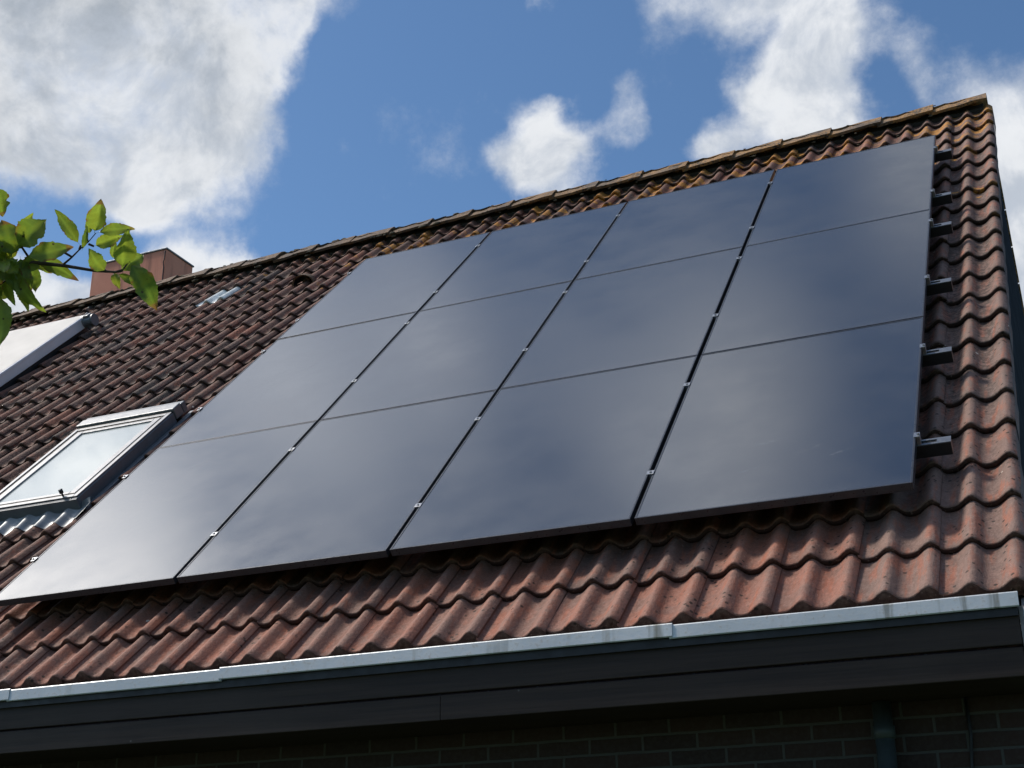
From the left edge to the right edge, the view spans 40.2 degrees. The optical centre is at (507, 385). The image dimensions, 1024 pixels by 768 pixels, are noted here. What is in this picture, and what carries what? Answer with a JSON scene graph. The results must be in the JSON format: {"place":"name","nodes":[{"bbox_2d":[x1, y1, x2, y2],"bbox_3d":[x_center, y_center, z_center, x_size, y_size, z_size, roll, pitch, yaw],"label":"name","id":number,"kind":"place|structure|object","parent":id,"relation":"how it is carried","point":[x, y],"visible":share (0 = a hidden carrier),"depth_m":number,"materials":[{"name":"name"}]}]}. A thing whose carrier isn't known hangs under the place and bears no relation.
{"place":"outdoors","nodes":[
{"label":"outdoors","id":0,"kind":"place"},
{"bbox_2d":[0,0,1023,312],"label":"sky","id":1,"kind":"structure","parent":0,"point":[220,132],"materials":[{"name":"blue"}]},
{"label":"ground","id":2,"kind":"structure","parent":0,"visible":0},
{"bbox_2d":[0,189,157,344],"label":"fruit tree","id":3,"kind":"object","parent":2,"relation":"on","point":[21,278],"visible":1,"depth_m":2.27,"materials":[{"name":"green plant"}]},
{"bbox_2d":[0,93,1023,767],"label":"house","id":4,"kind":"structure","parent":2,"relation":"on","point":[878,631],"depth_m":5.90,"materials":[{"name":"tile"}]},
{"bbox_2d":[0,312,98,391],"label":"roof window","id":5,"kind":"structure","parent":4,"relation":"in","point":[22,350],"depth_m":12.50,"materials":[{"name":"white glass"}]},
{"bbox_2d":[0,401,192,535],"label":"roof window","id":6,"kind":"structure","parent":4,"relation":"in","point":[62,485],"depth_m":8.98,"materials":[{"name":"grey glass"}]},
{"bbox_2d":[30,432,952,562],"bbox_3d":[-0.358,0.601,6.651,4.786,0.130,0.142,-10,-69,22],"label":"mounting rail","id":7,"kind":"object","parent":4,"relation":"attached to","point":[935,447],"visible":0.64,"depth_m":5.74,"materials":[{"name":"metal"}]},
{"bbox_2d":[390,355,698,555],"bbox_3d":[0.239,0.304,6.797,1.134,1.722,0.035,-10,-69,22],"label":"solar panel","id":8,"kind":"object","parent":7,"relation":"attached to","point":[571,455],"visible":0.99,"depth_m":6.63,"materials":[{"name":"black glass"}]},
{"bbox_2d":[635,317,924,524],"bbox_3d":[1.295,0.122,6.368,1.134,0.037,1.722,-10,21,22],"label":"solar panel","id":9,"kind":"object","parent":7,"relation":"attached to","point":[831,416],"visible":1,"depth_m":6.19,"materials":[{"name":"black glass"}]},
{"bbox_2d":[122,343,953,478],"bbox_3d":[-0.095,0.212,7.465,4.782,0.142,0.130,-10,21,22],"label":"mounting rail","id":10,"kind":"object","parent":4,"relation":"attached to","point":[939,356],"visible":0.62,"depth_m":6.55,"materials":[{"name":"metal"}]},
{"bbox_2d":[0,421,316,605],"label":"solar panel","id":11,"kind":"object","parent":10,"relation":"on","point":[158,517],"visible":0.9,"depth_m":7.51,"materials":[{"name":"black glass"}]},
{"bbox_2d":[177,390,496,583],"bbox_3d":[-0.817,0.487,7.228,1.134,1.722,0.037,-10,-69,22],"label":"solar panel","id":12,"kind":"object","parent":10,"relation":"on","point":[350,488],"visible":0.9,"depth_m":7.07,"materials":[{"name":"black glass"}]},
{"bbox_2d":[197,275,952,411],"bbox_3d":[0.158,-0.173,8.276,4.788,0.130,0.142,-10,-69,22],"label":"mounting rail","id":13,"kind":"object","parent":4,"relation":"attached to","point":[940,286],"visible":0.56,"depth_m":7.36,"materials":[{"name":"metal"}]},
{"bbox_2d":[159,312,416,447],"bbox_3d":[-1.384,-0.048,9.156,1.134,0.038,1.722,-10,21,22],"label":"solar panel","id":14,"kind":"object","parent":13,"relation":"attached to","point":[300,379],"visible":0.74,"depth_m":9.05,"materials":[{"name":"black glass"}]},
{"bbox_2d":[500,247,743,388],"bbox_3d":[0.726,-0.414,8.297,1.134,1.722,0.037,-10,-69,22],"label":"solar panel","id":15,"kind":"object","parent":13,"relation":"attached to","point":[657,312],"visible":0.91,"depth_m":8.18,"materials":[{"name":"black glass"}]},
{"bbox_2d":[261,218,952,353],"bbox_3d":[0.426,-0.569,9.101,4.776,0.142,0.130,-10,21,22],"label":"mounting rail","id":16,"kind":"object","parent":4,"relation":"attached to","point":[944,228],"visible":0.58,"depth_m":8.19,"materials":[{"name":"metal"}]},
{"bbox_2d":[321,281,572,419],"bbox_3d":[-0.329,-0.231,8.724,1.134,1.722,0.037,-10,-69,22],"label":"solar panel","id":17,"kind":"object","parent":16,"relation":"attached to","point":[459,349],"visible":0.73,"depth_m":8.62,"materials":[{"name":"black glass"}]},
{"bbox_2d":[702,209,931,354],"bbox_3d":[1.783,-0.596,7.867,1.134,1.722,0.037,-10,-69,22],"label":"solar panel","id":18,"kind":"object","parent":16,"relation":"on","point":[865,274],"visible":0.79,"depth_m":7.75,"materials":[{"name":"black glass"}]},
{"bbox_2d":[295,189,952,321],"bbox_3d":[0.590,-0.814,9.614,4.771,0.130,0.142,-10,-69,22],"label":"mounting rail","id":19,"kind":"object","parent":4,"relation":"attached to","point":[941,199],"visible":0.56,"depth_m":8.70,"materials":[{"name":"metal"}]},
{"bbox_2d":[278,232,489,338],"bbox_3d":[-0.897,-0.767,10.654,1.134,0.037,1.722,-10,21,22],"label":"solar panel","id":20,"kind":"object","parent":19,"relation":"on","point":[392,284],"visible":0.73,"depth_m":10.56,"materials":[{"name":"black glass"}]},
{"bbox_2d":[420,202,626,310],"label":"solar panel","id":21,"kind":"object","parent":19,"relation":"on","point":[552,251],"visible":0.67,"depth_m":10.13,"materials":[{"name":"black glass"}]},
{"bbox_2d":[575,170,774,279],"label":"solar panel","id":22,"kind":"object","parent":19,"relation":"on","point":[694,221],"visible":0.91,"depth_m":9.70,"materials":[{"name":"black glass"}]},
{"bbox_2d":[347,146,952,274],"bbox_3d":[0.877,-1.233,10.487,4.753,0.142,0.130,-10,21,22],"label":"mounting rail","id":23,"kind":"object","parent":4,"relation":"attached to","point":[943,155],"visible":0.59,"depth_m":9.58,"materials":[{"name":"metal"}]},
{"bbox_2d":[746,135,935,245],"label":"solar panel","id":24,"kind":"object","parent":23,"relation":"attached to","point":[887,181],"visible":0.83,"depth_m":9.27,"materials":[{"name":"black glass"}]}
]}

